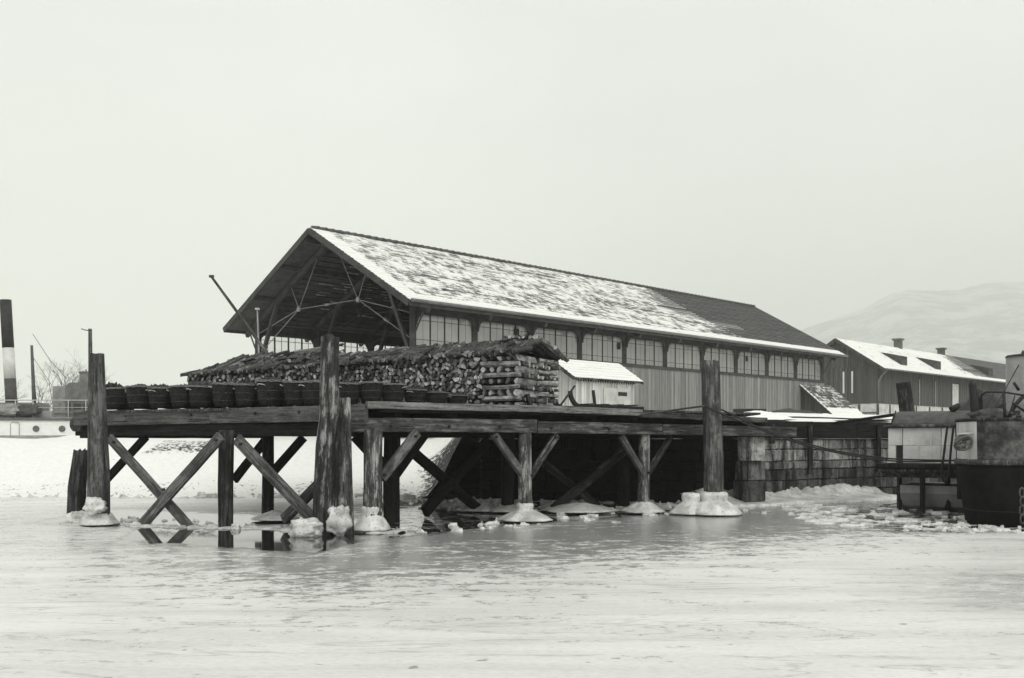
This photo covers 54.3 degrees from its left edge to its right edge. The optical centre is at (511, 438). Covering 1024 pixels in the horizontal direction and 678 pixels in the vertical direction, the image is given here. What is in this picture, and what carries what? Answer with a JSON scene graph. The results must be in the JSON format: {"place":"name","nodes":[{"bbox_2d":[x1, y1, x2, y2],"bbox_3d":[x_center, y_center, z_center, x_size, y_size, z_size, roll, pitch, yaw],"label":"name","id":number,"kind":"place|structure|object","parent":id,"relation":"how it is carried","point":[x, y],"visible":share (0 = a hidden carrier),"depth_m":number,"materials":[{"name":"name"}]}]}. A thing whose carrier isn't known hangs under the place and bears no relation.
{"place":"outdoors","nodes":[
{"label":"outdoors","id":0,"kind":"place"},
{"bbox_2d":[0,413,891,498],"bbox_3d":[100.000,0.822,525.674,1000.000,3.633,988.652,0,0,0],"label":"ground","id":1,"kind":"structure","parent":0,"point":[40,467],"depth_m":37.64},
{"bbox_2d":[27,358,77,404],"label":"bare tree","id":2,"kind":"object","parent":1,"relation":"on","point":[48,383],"visible":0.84,"depth_m":103.87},
{"bbox_2d":[46,353,86,386],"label":"bare tree","id":3,"kind":"object","parent":1,"relation":"on","point":[67,372],"visible":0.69,"depth_m":111.35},
{"bbox_2d":[223,226,847,425],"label":"warehouse","id":4,"kind":"structure","parent":1,"relation":"on","point":[370,292],"depth_m":50.69,"materials":[{"name":"wood"}]},
{"bbox_2d":[480,421,956,502],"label":"quay wall","id":5,"kind":"structure","parent":1,"relation":"on","point":[756,468],"depth_m":32.47,"materials":[{"name":"stone"}]},
{"bbox_2d":[747,410,797,420],"bbox_3d":[8.122,-0.778,33.499,2.337,0.350,2.366,0,0,-33],"label":"snow heap","id":6,"kind":"object","parent":1,"relation":"on","point":[770,415],"visible":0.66,"depth_m":32.84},
{"bbox_2d":[733,409,765,411],"bbox_3d":[8.088,-0.951,34.000,1.100,0.149,0.212,1,0,0],"label":"timber baulk","id":7,"kind":"object","parent":6,"relation":"on","point":[740,410],"visible":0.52,"depth_m":33.90,"materials":[{"name":"black paint"}]},
{"bbox_2d":[769,408,820,413],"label":"coal heap","id":8,"kind":"object","parent":1,"relation":"on","point":[788,410],"visible":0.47,"depth_m":41.27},
{"bbox_2d":[799,384,863,414],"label":"lean to","id":9,"kind":"object","parent":1,"relation":"on","point":[828,399],"visible":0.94,"depth_m":63.62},
{"bbox_2d":[788,416,891,419],"bbox_3d":[11.372,-0.707,34.599,6.110,0.066,0.060,1,0,-32],"label":"iron bar","id":10,"kind":"object","parent":1,"relation":"on","point":[830,418],"visible":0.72,"depth_m":34.24,"materials":[{"name":"black paint"}]},
{"bbox_2d":[817,413,888,420],"bbox_3d":[11.890,-0.807,37.536,4.559,0.322,4.193,0,0,22],"label":"snow heap","id":11,"kind":"object","parent":1,"relation":"on","point":[839,415],"visible":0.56,"depth_m":36.31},
{"bbox_2d":[824,338,1005,414],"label":"warehouse","id":12,"kind":"structure","parent":1,"relation":"on","point":[863,378],"depth_m":90.59,"materials":[{"name":"wood"}]},
{"bbox_2d":[952,384,958,404],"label":"door","id":13,"kind":"structure","parent":12,"relation":"in","point":[955,387],"depth_m":97.64,"materials":[{"name":"grey paint"}]},
{"bbox_2d":[957,389,1002,410],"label":"coal heap","id":14,"kind":"object","parent":1,"relation":"on","point":[965,405],"visible":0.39,"depth_m":43.42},
{"bbox_2d":[0,442,1023,677],"bbox_3d":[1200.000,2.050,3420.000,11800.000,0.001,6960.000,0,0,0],"label":"frozen water","id":15,"kind":"structure","parent":0,"point":[773,592],"depth_m":12.98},
{"bbox_2d":[0,299,87,438],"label":"steamer","id":16,"kind":"object","parent":15,"relation":"on","point":[69,399],"visible":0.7,"depth_m":61.39,"materials":[{"name":"grey paint"}]},
{"bbox_2d":[0,404,19,416],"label":"canvas cover","id":17,"kind":"object","parent":16,"relation":"on","point":[9,410],"visible":0.97,"depth_m":60.84,"materials":[{"name":"grey fabric"}]},
{"bbox_2d":[16,403,41,416],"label":"canvas cover","id":18,"kind":"object","parent":16,"relation":"on","point":[28,410],"visible":1,"depth_m":60.93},
{"bbox_2d":[65,510,85,522],"bbox_3d":[-10.529,1.935,24.195,0.566,0.410,0.454,0,0,0],"label":"ice lump","id":19,"kind":"object","parent":15,"relation":"on","point":[74,517],"visible":0.46,"depth_m":24.03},
{"bbox_2d":[67,448,86,512],"bbox_3d":[-10.707,1.245,24.604,0.468,2.052,0.447,3,0,0],"label":"mooring post","id":20,"kind":"object","parent":15,"relation":"in","point":[76,490],"visible":0.84,"depth_m":24.45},
{"bbox_2d":[87,353,109,526],"bbox_3d":[-9.792,0.079,23.599,0.529,4.200,0.536,-1,0,0],"label":"mooring post","id":21,"kind":"object","parent":15,"relation":"in","point":[98,473],"visible":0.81,"depth_m":23.42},
{"bbox_2d":[81,328,91,359],"bbox_3d":[-10.273,-1.225,24.176,0.240,2.885,0.177,0,0,0],"label":"pole","id":22,"kind":"object","parent":21,"relation":"attached to","point":[89,340],"visible":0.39,"depth_m":24.16,"materials":[{"name":"metal"}]},
{"bbox_2d":[82,497,107,514],"bbox_3d":[-9.690,1.560,23.198,0.531,0.432,0.433,0,0,0],"label":"ice lump","id":23,"kind":"object","parent":21,"relation":"attached to","point":[93,505],"visible":1,"depth_m":23.07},
{"bbox_2d":[80,512,119,525],"bbox_3d":[-9.759,1.716,23.579,0.907,0.588,0.905,0,0,0],"label":"ice collar","id":24,"kind":"object","parent":21,"relation":"attached to","point":[87,519],"visible":0.69,"depth_m":23.30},
{"bbox_2d":[59,521,405,533],"bbox_3d":[-6.590,1.998,22.984,8.797,0.108,0.876,0,0,16],"label":"ice ledge","id":25,"kind":"object","parent":15,"relation":"on","point":[286,529],"visible":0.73,"depth_m":22.90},
{"bbox_2d":[251,510,299,520],"bbox_3d":[-5.937,1.895,24.987,1.154,0.230,1.192,0,0,0],"label":"ice collar","id":26,"kind":"object","parent":15,"relation":"on","point":[272,515],"visible":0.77,"depth_m":24.68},
{"bbox_2d":[288,517,323,536],"bbox_3d":[-4.342,1.893,20.995,0.741,0.474,0.501,0,0,0],"label":"ice lump","id":27,"kind":"object","parent":15,"relation":"on","point":[310,527],"visible":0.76,"depth_m":20.81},
{"bbox_2d":[313,334,338,535],"bbox_3d":[-3.955,0.011,21.297,0.487,4.459,0.466,2,0,0],"label":"mooring post","id":28,"kind":"object","parent":15,"relation":"in","point":[326,438],"visible":0.96,"depth_m":21.12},
{"bbox_2d":[326,505,352,535],"bbox_3d":[-3.677,1.742,21.212,0.609,0.702,0.444,0,0,0],"label":"ice lump","id":29,"kind":"object","parent":15,"relation":"on","point":[339,521],"visible":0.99,"depth_m":21.05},
{"bbox_2d":[333,397,353,534],"bbox_3d":[-3.653,0.686,21.606,0.445,3.171,0.407,0,0,44],"label":"mooring post","id":30,"kind":"object","parent":15,"relation":"in","point":[343,488],"visible":0.71,"depth_m":21.46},
{"bbox_2d":[354,506,390,530],"bbox_3d":[-3.114,1.724,22.094,0.858,0.572,0.846,0,0,0],"label":"ice collar","id":31,"kind":"object","parent":15,"relation":"on","point":[366,521],"visible":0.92,"depth_m":21.86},
{"bbox_2d":[70,401,796,526],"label":"timber pier","id":32,"kind":"structure","parent":15,"relation":"on","point":[374,423],"depth_m":24.58,"materials":[{"name":"black wood"}]},
{"bbox_2d":[106,387,125,409],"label":"basket","id":33,"kind":"object","parent":32,"relation":"on","point":[115,398],"visible":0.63,"depth_m":25.78,"materials":[{"name":"wicker"}]},
{"bbox_2d":[118,389,133,409],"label":"basket","id":34,"kind":"object","parent":32,"relation":"on","point":[126,406],"visible":0.06,"depth_m":26.40,"materials":[{"name":"wicker"}]},
{"bbox_2d":[125,385,148,408],"bbox_3d":[-9.576,-1.067,25.602,0.649,0.600,0.648,0,0,-28],"label":"basket","id":35,"kind":"object","parent":32,"relation":"on","point":[137,396],"visible":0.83,"depth_m":25.37,"materials":[{"name":"wicker"}]},
{"bbox_2d":[147,386,170,408],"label":"basket","id":36,"kind":"object","parent":32,"relation":"on","point":[159,397],"visible":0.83,"depth_m":25.07,"materials":[{"name":"wicker"}]},
{"bbox_2d":[167,385,189,407],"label":"basket","id":37,"kind":"object","parent":32,"relation":"on","point":[179,396],"visible":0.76,"depth_m":24.78,"materials":[{"name":"wicker"}]},
{"bbox_2d":[186,385,212,407],"bbox_3d":[-7.710,-1.049,24.755,0.628,0.554,0.628,0,0,0],"label":"basket","id":38,"kind":"object","parent":32,"relation":"on","point":[200,396],"visible":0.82,"depth_m":24.53,"materials":[{"name":"wicker"}]},
{"bbox_2d":[209,396,222,407],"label":"basket","id":39,"kind":"object","parent":32,"relation":"on","point":[212,405],"visible":0.03,"depth_m":25.17,"materials":[{"name":"wicker"}]},
{"bbox_2d":[106,376,466,395],"bbox_3d":[-6.023,-1.225,24.699,9.769,0.594,2.067,0,0,15],"label":"coal","id":40,"kind":"object","parent":39,"relation":"in","point":[109,384],"visible":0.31,"depth_m":24.11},
{"bbox_2d":[208,382,235,406],"bbox_3d":[-7.031,-1.081,24.436,0.625,0.616,0.625,0,0,29],"label":"basket","id":41,"kind":"object","parent":32,"relation":"on","point":[224,394],"visible":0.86,"depth_m":24.22,"materials":[{"name":"wicker"}]},
{"bbox_2d":[209,275,268,352],"bbox_3d":[-8.740,-3.736,33.000,0.171,4.206,0.128,-36,0,0],"label":"leaning pole","id":42,"kind":"object","parent":32,"relation":"on","point":[258,341],"visible":0.81,"depth_m":32.96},
{"bbox_2d":[233,383,257,406],"bbox_3d":[-6.432,-1.056,24.213,0.612,0.552,0.612,0,0,-27],"label":"basket","id":43,"kind":"object","parent":32,"relation":"on","point":[246,395],"visible":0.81,"depth_m":23.99,"materials":[{"name":"wicker"}]},
{"bbox_2d":[255,379,284,405],"bbox_3d":[-5.816,-1.107,23.983,0.702,0.649,0.702,0,0,-24],"label":"basket","id":44,"kind":"object","parent":32,"relation":"on","point":[269,392],"visible":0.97,"depth_m":23.74,"materials":[{"name":"wicker"}]},
{"bbox_2d":[275,383,292,406],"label":"basket","id":45,"kind":"object","parent":32,"relation":"on","point":[283,403],"visible":0.04,"depth_m":24.48,"materials":[{"name":"wicker"}]},
{"bbox_2d":[280,380,304,405],"bbox_3d":[-5.124,-1.087,23.680,0.634,0.607,0.633,0,0,42],"label":"basket","id":46,"kind":"object","parent":32,"relation":"on","point":[292,393],"visible":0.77,"depth_m":23.45,"materials":[{"name":"wicker"}]},
{"bbox_2d":[298,380,319,405],"bbox_3d":[-4.704,-1.080,23.605,0.636,0.583,0.636,0,0,0],"label":"basket","id":47,"kind":"object","parent":32,"relation":"on","point":[310,391],"visible":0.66,"depth_m":23.36,"materials":[{"name":"wicker"}]},
{"bbox_2d":[339,382,360,403],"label":"basket","id":48,"kind":"object","parent":32,"relation":"on","point":[351,391],"visible":0.75,"depth_m":23.06,"materials":[{"name":"wicker"}]},
{"bbox_2d":[357,381,383,403],"bbox_3d":[-3.315,-1.073,23.413,0.627,0.534,0.627,0,0,30],"label":"basket","id":49,"kind":"object","parent":32,"relation":"on","point":[371,390],"visible":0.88,"depth_m":23.17,"materials":[{"name":"wicker"}]},
{"bbox_2d":[180,334,568,408],"bbox_3d":[-4.380,-1.735,28.581,12.002,1.970,2.667,0,0,27],"label":"firewood","id":50,"kind":"object","parent":32,"relation":"on","point":[416,369],"visible":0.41,"depth_m":27.34,"materials":[{"name":"grey wood"}]},
{"bbox_2d":[294,347,320,353],"bbox_3d":[-5.967,-2.591,29.270,0.900,0.142,0.100,-7,-25,15],"label":"firewood log","id":51,"kind":"object","parent":50,"relation":"on","point":[305,350],"visible":0.88,"depth_m":29.25,"materials":[{"name":"grey wood"}]},
{"bbox_2d":[403,348,430,353],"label":"firewood log","id":52,"kind":"object","parent":50,"relation":"on","point":[409,351],"visible":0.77,"depth_m":26.73,"materials":[{"name":"grey wood"}]},
{"bbox_2d":[382,383,406,401],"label":"basket","id":53,"kind":"object","parent":32,"relation":"on","point":[394,392],"visible":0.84,"depth_m":23.38,"materials":[{"name":"wicker"}]},
{"bbox_2d":[404,388,426,402],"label":"basket","id":54,"kind":"object","parent":32,"relation":"on","point":[415,395],"visible":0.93,"depth_m":23.67,"materials":[{"name":"wicker"}]},
{"bbox_2d":[426,391,448,402],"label":"basket","id":55,"kind":"object","parent":32,"relation":"on","point":[436,397],"visible":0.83,"depth_m":23.89,"materials":[{"name":"wicker"}]},
{"bbox_2d":[447,395,467,403],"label":"basket","id":56,"kind":"object","parent":32,"relation":"on","point":[457,399],"visible":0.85,"depth_m":24.09,"materials":[{"name":"wicker"}]},
{"bbox_2d":[540,359,643,405],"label":"hut","id":57,"kind":"object","parent":32,"relation":"on","point":[611,383],"visible":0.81,"depth_m":43.61,"materials":[{"name":"grey paint"}]},
{"bbox_2d":[603,387,630,404],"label":"door","id":58,"kind":"structure","parent":57,"relation":"in","point":[611,396],"depth_m":44.29,"materials":[{"name":"grey paint"}]},
{"bbox_2d":[549,391,643,409],"bbox_3d":[2.342,-1.026,27.320,2.775,0.481,0.820,0,0,-38],"label":"sledge","id":59,"kind":"object","parent":32,"relation":"on","point":[576,404],"visible":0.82,"depth_m":26.89,"materials":[{"name":"black paint"}]},
{"bbox_2d":[640,405,704,415],"bbox_3d":[4.293,-0.762,26.799,1.732,0.055,0.313,-8,-1,7],"label":"gang plank","id":60,"kind":"object","parent":32,"relation":"on","point":[672,410],"visible":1,"depth_m":26.67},
{"bbox_2d":[457,501,496,511],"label":"ice collar","id":61,"kind":"object","parent":15,"relation":"on","point":[485,507],"visible":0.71,"depth_m":27.78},
{"bbox_2d":[490,505,516,511],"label":"ice collar","id":62,"kind":"object","parent":15,"relation":"on","point":[506,508],"visible":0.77,"depth_m":27.48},
{"bbox_2d":[7,491,1023,532],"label":"ice rubble","id":63,"kind":"object","parent":15,"relation":"on","point":[404,498],"visible":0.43,"depth_m":26.86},
{"bbox_2d":[498,502,552,521],"bbox_3d":[0.324,1.782,24.767,1.371,0.456,1.314,0,0,0],"label":"ice collar","id":64,"kind":"object","parent":15,"relation":"on","point":[524,512],"visible":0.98,"depth_m":24.43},
{"bbox_2d":[542,502,617,512],"bbox_3d":[1.896,1.893,28.039,2.143,0.223,2.155,0,0,0],"label":"ice collar","id":65,"kind":"object","parent":15,"relation":"on","point":[577,507],"visible":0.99,"depth_m":27.41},
{"bbox_2d":[621,501,665,512],"bbox_3d":[3.625,1.851,27.464,1.134,0.318,1.109,0,0,-28],"label":"ice collar","id":66,"kind":"object","parent":15,"relation":"on","point":[641,507],"visible":0.98,"depth_m":27.19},
{"bbox_2d":[669,492,700,514],"bbox_3d":[4.847,1.726,27.000,1.157,0.569,1.201,0,0,31],"label":"ice collar","id":67,"kind":"object","parent":15,"relation":"on","point":[688,504],"visible":0.81,"depth_m":26.75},
{"bbox_2d":[701,360,723,492],"bbox_3d":[5.427,0.052,27.001,0.573,4.362,0.554,-1,0,0],"label":"mooring post","id":68,"kind":"object","parent":15,"relation":"in","point":[713,440],"visible":0.78,"depth_m":26.79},
{"bbox_2d":[721,409,941,460],"bbox_3d":[8.784,-0.106,26.783,6.314,1.415,0.109,0,0,3],"label":"mooring rope","id":69,"kind":"object","parent":68,"relation":"attached to","point":[831,449],"visible":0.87,"depth_m":26.78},
{"bbox_2d":[695,491,741,514],"bbox_3d":[5.404,1.702,26.919,1.570,0.612,1.511,0,0,0],"label":"ice collar","id":70,"kind":"object","parent":15,"relation":"on","point":[714,503],"visible":0.88,"depth_m":26.50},
{"bbox_2d":[680,483,896,507],"bbox_3d":[9.281,1.774,32.325,8.304,0.592,2.003,0,0,-31],"label":"ice foot","id":71,"kind":"object","parent":15,"relation":"on","point":[840,493],"visible":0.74,"depth_m":32.48},
{"bbox_2d":[896,381,916,445],"bbox_3d":[13.035,-0.793,32.995,0.542,2.184,0.517,-5,0,0],"label":"mooring post","id":72,"kind":"object","parent":15,"relation":"on","point":[905,397],"visible":0.4,"depth_m":32.80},
{"bbox_2d":[877,410,969,511],"bbox_3d":[13.088,0.712,28.654,4.330,3.075,3.220,0,0,33],"label":"covered barge","id":73,"kind":"object","parent":15,"relation":"on","point":[905,428],"visible":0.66,"depth_m":28.22,"materials":[{"name":"grey paint"}]},
{"bbox_2d":[831,413,893,424],"bbox_3d":[10.715,-0.602,30.400,0.308,0.076,2.117,0,-7,-40],"label":"gang plank","id":74,"kind":"object","parent":73,"relation":"attached to","point":[863,419],"visible":0.93,"depth_m":30.30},
{"bbox_2d":[897,445,902,462],"bbox_3d":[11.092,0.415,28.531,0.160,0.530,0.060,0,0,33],"label":"doorway","id":75,"kind":"structure","parent":73,"relation":"in","point":[899,447],"depth_m":28.50,"materials":[{"name":"black paint"}]},
{"bbox_2d":[953,350,1023,526],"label":"black barge","id":76,"kind":"object","parent":15,"relation":"on","point":[990,465],"visible":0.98,"depth_m":23.36,"materials":[{"name":"metal"}]},
{"bbox_2d":[704,405,952,462],"bbox_3d":[8.487,-0.156,26.196,6.771,1.541,0.125,0,0,9],"label":"mooring rope","id":77,"kind":"object","parent":76,"relation":"attached to","point":[821,448],"visible":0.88,"depth_m":26.22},
{"bbox_2d":[941,426,954,482],"bbox_3d":[11.326,0.402,25.946,0.406,1.487,0.167,0,0,0],"label":"mooring rope","id":78,"kind":"object","parent":76,"relation":"hanging from","point":[950,455],"visible":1,"depth_m":25.88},
{"bbox_2d":[955,427,961,498],"bbox_3d":[11.360,0.616,25.297,0.196,1.817,0.203,-2,0,0],"label":"fender post","id":79,"kind":"object","parent":76,"relation":"attached to","point":[958,492],"visible":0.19,"depth_m":25.27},
{"bbox_2d":[953,432,972,450],"bbox_3d":[10.688,0.064,23.675,0.467,0.450,0.214,0,0,0],"label":"coiled rope","id":80,"kind":"object","parent":76,"relation":"hanging from","point":[964,438],"visible":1,"depth_m":23.62,"materials":[{"name":"fabric"}]},
{"bbox_2d":[967,408,1013,417],"bbox_3d":[11.374,-0.517,23.696,0.968,0.427,0.615,0,0,0],"label":"tarpaulin","id":81,"kind":"object","parent":76,"relation":"on","point":[989,412],"visible":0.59,"depth_m":23.48,"materials":[{"name":"fabric"}]},
{"bbox_2d":[0,0,1023,410],"label":"sky","id":82,"kind":"structure","parent":0,"point":[805,163],"materials":[{"name":"white"}]},
{"bbox_2d":[792,282,1023,438],"bbox_3d":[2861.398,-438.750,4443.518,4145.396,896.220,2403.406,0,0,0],"label":"mountain","id":83,"kind":"structure","parent":0,"point":[983,321],"depth_m":4843.83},
{"bbox_2d":[949,403,960,411],"bbox_3d":[12.595,-0.876,28.396,0.312,0.285,0.200,0,0,0],"label":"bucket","id":84,"kind":"object","parent":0,"point":[955,407],"visible":1,"depth_m":28.33,"materials":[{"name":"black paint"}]},
{"label":"firewood log","id":85,"kind":"object","parent":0,"visible":0},
{"bbox_2d":[482,396,521,400],"bbox_3d":[-0.267,-1.014,25.236,1.120,0.122,0.151,0,-10,28],"label":"firewood log","id":86,"kind":"object","parent":85,"relation":"on","point":[503,398],"visible":1,"depth_m":25.16,"materials":[{"name":"grey wood"}]},
{"bbox_2d":[498,389,507,395],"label":"firewood log","id":87,"kind":"object","parent":86,"relation":"on","point":[502,393],"visible":0.39,"depth_m":25.24,"materials":[{"name":"grey wood"}]},
{"bbox_2d":[481,384,519,389],"bbox_3d":[-0.295,-1.315,25.260,1.110,0.116,0.101,-1,34,29],"label":"firewood log","id":88,"kind":"object","parent":87,"relation":"on","point":[513,386],"visible":1,"depth_m":25.20,"materials":[{"name":"grey wood"}]},
{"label":"firewood log","id":89,"kind":"object","parent":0,"visible":0},
{"bbox_2d":[513,389,537,397],"bbox_3d":[0.344,-1.144,25.429,0.105,0.169,1.120,-17,-9,28],"label":"firewood log","id":90,"kind":"object","parent":89,"relation":"on","point":[517,392],"visible":0.88,"depth_m":25.32,"materials":[{"name":"grey wood"}]},
{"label":"firewood log","id":91,"kind":"object","parent":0,"visible":0},
{"bbox_2d":[505,377,515,384],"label":"firewood log","id":92,"kind":"object","parent":91,"relation":"on","point":[509,380],"visible":0.4,"depth_m":25.12,"materials":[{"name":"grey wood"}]},
{"bbox_2d":[482,372,521,377],"bbox_3d":[-0.272,-1.607,25.235,1.120,0.113,0.140,0,-25,29],"label":"firewood log","id":93,"kind":"object","parent":92,"relation":"on","point":[502,374],"visible":1,"depth_m":25.16,"materials":[{"name":"grey wood"}]},
{"bbox_2d":[487,373,525,378],"bbox_3d":[-0.150,-1.601,25.439,1.114,0.124,0.125,0,-28,28],"label":"firewood log","id":94,"kind":"object","parent":92,"relation":"on","point":[523,375],"visible":0.51,"depth_m":25.29,"materials":[{"name":"grey wood"}]},
{"bbox_2d":[500,374,530,378],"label":"firewood log","id":95,"kind":"object","parent":92,"relation":"on","point":[528,376],"visible":0.23,"depth_m":25.40,"materials":[{"name":"grey wood"}]},
{"bbox_2d":[514,366,536,373],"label":"firewood log","id":96,"kind":"object","parent":95,"relation":"on","point":[522,369],"visible":1,"depth_m":25.39,"materials":[{"name":"grey wood"}]},
{"bbox_2d":[531,374,539,378],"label":"firewood log","id":97,"kind":"object","parent":92,"relation":"on","point":[536,376],"visible":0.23,"depth_m":25.81,"materials":[{"name":"grey wood"}]},
{"bbox_2d":[497,366,513,373],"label":"firewood log","id":98,"kind":"object","parent":97,"relation":"on","point":[500,369],"visible":0.43,"depth_m":25.20,"materials":[{"name":"grey wood"}]},
{"bbox_2d":[480,361,520,367],"bbox_3d":[-0.297,-1.887,25.242,1.120,0.149,0.145,1,1,28],"label":"firewood log","id":99,"kind":"object","parent":98,"relation":"on","point":[501,363],"visible":1,"depth_m":25.17,"materials":[{"name":"grey wood"}]},
{"bbox_2d":[509,362,530,367],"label":"firewood log","id":100,"kind":"object","parent":98,"relation":"on","point":[527,364],"visible":0.23,"depth_m":25.39,"materials":[{"name":"grey wood"}]},
{"bbox_2d":[513,353,536,363],"bbox_3d":[0.331,-2.025,25.439,0.109,0.176,1.121,-26,-13,25],"label":"firewood log","id":101,"kind":"object","parent":100,"relation":"on","point":[518,357],"visible":0.98,"depth_m":25.35,"materials":[{"name":"grey wood"}]},
{"bbox_2d":[512,346,532,353],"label":"firewood log","id":102,"kind":"object","parent":101,"relation":"on","point":[522,349],"visible":1,"depth_m":24.91,"materials":[{"name":"grey wood"}]},
{"bbox_2d":[514,378,536,385],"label":"firewood log","id":103,"kind":"object","parent":91,"relation":"on","point":[522,381],"visible":0.94,"depth_m":25.37,"materials":[{"name":"grey wood"}]},
{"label":"firewood log","id":104,"kind":"object","parent":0,"visible":0},
{"bbox_2d":[537,393,558,397],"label":"firewood log","id":105,"kind":"object","parent":104,"relation":"on","point":[547,395],"visible":0.98,"depth_m":26.44,"materials":[{"name":"grey wood"}]},
{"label":"firewood log","id":106,"kind":"object","parent":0,"visible":0},
{"bbox_2d":[537,381,558,387],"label":"firewood log","id":107,"kind":"object","parent":106,"relation":"on","point":[548,384],"visible":0.97,"depth_m":26.44,"materials":[{"name":"grey wood"}]},
{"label":"firewood log","id":108,"kind":"object","parent":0,"visible":0},
{"bbox_2d":[537,370,557,375],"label":"firewood log","id":109,"kind":"object","parent":108,"relation":"on","point":[547,373],"visible":1,"depth_m":26.43,"materials":[{"name":"grey wood"}]},
{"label":"firewood log","id":110,"kind":"object","parent":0,"visible":0},
{"bbox_2d":[531,363,543,368],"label":"firewood log","id":111,"kind":"object","parent":110,"relation":"on","point":[541,365],"visible":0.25,"depth_m":26.08,"materials":[{"name":"grey wood"}]},
{"bbox_2d":[537,358,558,365],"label":"firewood log","id":112,"kind":"object","parent":111,"relation":"on","point":[549,362],"visible":1,"depth_m":26.43,"materials":[{"name":"grey wood"}]},
{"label":"firewood log","id":113,"kind":"object","parent":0,"visible":0},
{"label":"firewood log","id":114,"kind":"object","parent":113,"relation":"on","visible":0},
{"bbox_2d":[478,349,488,354],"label":"firewood log","id":115,"kind":"object","parent":114,"relation":"on","point":[480,352],"visible":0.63,"depth_m":25.37,"materials":[{"name":"grey wood"}]},
{"bbox_2d":[456,348,481,351],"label":"firewood log","id":116,"kind":"object","parent":115,"relation":"on","point":[469,349],"visible":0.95,"depth_m":25.65,"materials":[{"name":"grey wood"}]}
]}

